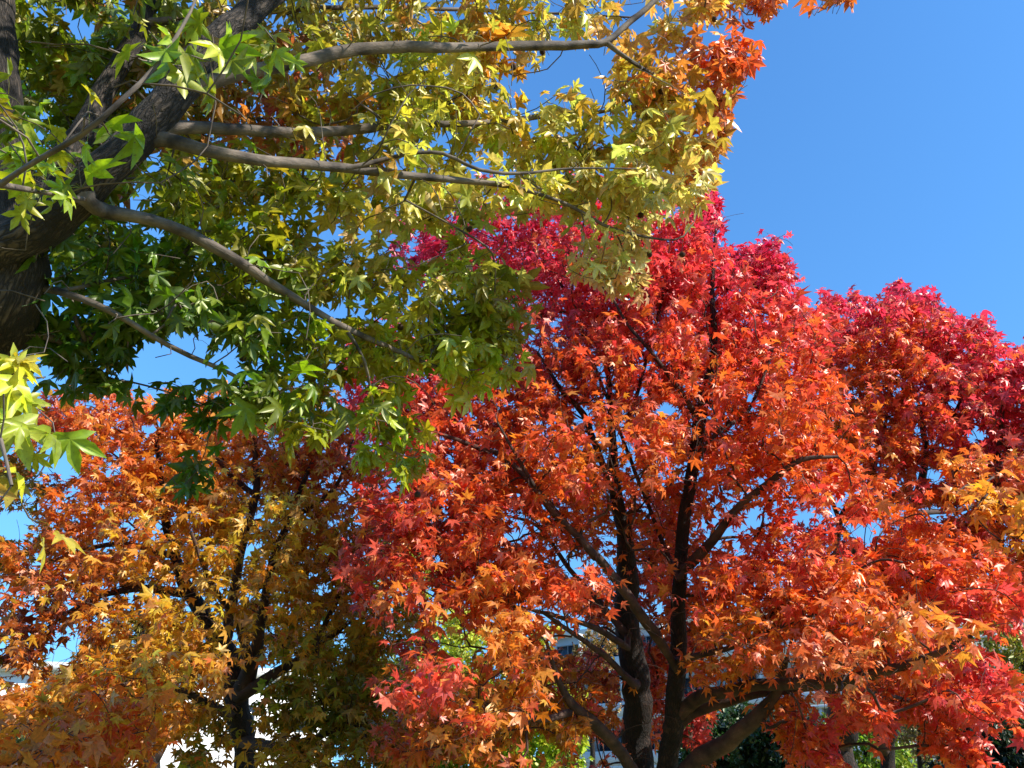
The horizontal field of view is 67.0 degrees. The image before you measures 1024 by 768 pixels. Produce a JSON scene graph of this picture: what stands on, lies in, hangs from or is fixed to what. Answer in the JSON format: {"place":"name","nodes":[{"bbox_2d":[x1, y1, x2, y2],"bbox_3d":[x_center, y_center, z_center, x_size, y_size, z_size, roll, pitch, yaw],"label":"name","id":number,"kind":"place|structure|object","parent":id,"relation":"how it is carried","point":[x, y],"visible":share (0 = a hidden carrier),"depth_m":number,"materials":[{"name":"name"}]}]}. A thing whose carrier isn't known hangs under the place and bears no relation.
{"place":"outdoors","nodes":[
{"label":"outdoors","id":0,"kind":"place"},
{"bbox_2d":[0,661,330,767],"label":"white building","id":1,"kind":"structure","parent":0,"point":[166,759],"depth_m":37.71,"materials":[{"name":"concrete"}]},
{"bbox_2d":[249,704,254,719],"bbox_3d":[-13.493,16.638,38.685,1.229,1.173,0.060,6,-29,-11],"label":"window","id":2,"kind":"structure","parent":1,"relation":"in","point":[253,717],"depth_m":38.89,"materials":[{"name":"glass"}]},
{"bbox_2d":[0,0,1023,767],"label":"sky","id":3,"kind":"structure","parent":0,"point":[887,136],"materials":[{"name":"blue"}]},
{"bbox_2d":[545,587,1023,767],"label":"apartment building","id":4,"kind":"structure","parent":0,"point":[565,644],"depth_m":57.52,"materials":[{"name":"grey concrete"}]},
{"bbox_2d":[557,644,578,657],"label":"window","id":5,"kind":"structure","parent":4,"relation":"in","point":[567,649],"depth_m":64.16,"materials":[{"name":"glass"}]},
{"bbox_2d":[597,684,620,703],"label":"window","id":6,"kind":"structure","parent":4,"relation":"in","point":[618,688],"depth_m":60.26,"materials":[{"name":"glass"}]},
{"bbox_2d":[600,640,618,656],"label":"window","id":7,"kind":"structure","parent":4,"relation":"in","point":[602,646],"depth_m":61.55,"materials":[{"name":"glass"}]},
{"bbox_2d":[599,730,622,750],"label":"window","id":8,"kind":"structure","parent":4,"relation":"in","point":[620,738],"depth_m":58.86,"materials":[{"name":"glass"}]},
{"bbox_2d":[643,635,655,647],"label":"window","id":9,"kind":"structure","parent":4,"relation":"in","point":[647,638],"depth_m":60.23,"materials":[{"name":"glass"}]},
{"bbox_2d":[651,728,661,749],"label":"window","id":10,"kind":"structure","parent":4,"relation":"in","point":[653,746],"depth_m":56.91,"materials":[{"name":"glass"}]},
{"bbox_2d":[684,676,706,696],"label":"window","id":11,"kind":"structure","parent":4,"relation":"in","point":[686,691],"depth_m":56.90,"materials":[{"name":"glass"}]},
{"bbox_2d":[730,674,756,682],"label":"window","id":12,"kind":"structure","parent":4,"relation":"in","point":[753,677],"depth_m":54.74,"materials":[{"name":"glass"}]},
{"bbox_3d":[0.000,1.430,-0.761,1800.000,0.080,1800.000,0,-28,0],"label":"ground","id":13,"kind":"structure","parent":0,"visible":0},
{"bbox_2d":[9,672,78,742],"bbox_3d":[-10.390,8.419,16.777,2.936,4.377,2.840,0,-28,0],"label":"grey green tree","id":14,"kind":"object","parent":13,"relation":"on","point":[18,739],"visible":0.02,"depth_m":16.76,"materials":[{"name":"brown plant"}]},
{"bbox_2d":[53,607,236,767],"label":"olive sweetgum tree","id":15,"kind":"object","parent":13,"relation":"on","point":[138,631],"visible":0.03,"depth_m":10.61,"materials":[{"name":"brown plant"}]},
{"bbox_2d":[0,380,447,767],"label":"golden sweetgum tree","id":16,"kind":"object","parent":13,"relation":"on","point":[157,668],"visible":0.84,"depth_m":7.19,"materials":[{"name":"brown plant"}]},
{"bbox_2d":[0,0,856,573],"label":"green sweetgum tree","id":17,"kind":"object","parent":13,"relation":"on","point":[192,68],"visible":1,"depth_m":4.21,"materials":[{"name":"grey plant"}]},
{"bbox_2d":[327,543,594,767],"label":"yellow green tree","id":18,"kind":"object","parent":13,"relation":"on","point":[539,742],"visible":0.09,"depth_m":14.67,"materials":[{"name":"brown plant"}]},
{"bbox_2d":[563,628,622,767],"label":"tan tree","id":19,"kind":"object","parent":13,"relation":"on","point":[610,648],"visible":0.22,"depth_m":23.96,"materials":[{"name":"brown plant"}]},
{"bbox_2d":[327,171,1023,767],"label":"red sweetgum tree","id":20,"kind":"object","parent":13,"relation":"on","point":[485,717],"visible":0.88,"depth_m":6.28,"materials":[{"name":"brown plant"}]},
{"bbox_2d":[656,701,821,767],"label":"evergreen bush","id":21,"kind":"object","parent":13,"relation":"on","point":[755,749],"visible":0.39,"depth_m":11.76,"materials":[{"name":"green plant"}]},
{"bbox_2d":[816,712,933,767],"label":"lime tree","id":22,"kind":"object","parent":13,"relation":"on","point":[903,757],"visible":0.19,"depth_m":18.67,"materials":[{"name":"green plant"}]},
{"bbox_2d":[821,606,963,767],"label":"dark trunked tree","id":23,"kind":"object","parent":13,"relation":"on","point":[889,761],"visible":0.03,"depth_m":10.96,"materials":[{"name":"brown plant"}]},
{"bbox_2d":[794,277,1023,767],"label":"red sweetgum tree","id":24,"kind":"object","parent":13,"relation":"on","point":[984,480],"visible":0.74,"depth_m":8.12,"materials":[{"name":"brown plant"}]},
{"bbox_2d":[895,697,940,767],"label":"bare twiggy tree","id":25,"kind":"object","parent":13,"relation":"on","point":[909,735],"visible":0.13,"depth_m":15.84,"materials":[{"name":"brown plant"}]},
{"bbox_2d":[924,699,1023,767],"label":"dark evergreen tree","id":26,"kind":"object","parent":13,"relation":"on","point":[1008,757],"visible":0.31,"depth_m":13.43,"materials":[{"name":"green plant"}]},
{"bbox_2d":[959,617,1023,692],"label":"yellow leaved tree","id":27,"kind":"object","parent":13,"relation":"on","point":[1015,655],"visible":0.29,"depth_m":12.88,"materials":[{"name":"brown plant"}]}
]}

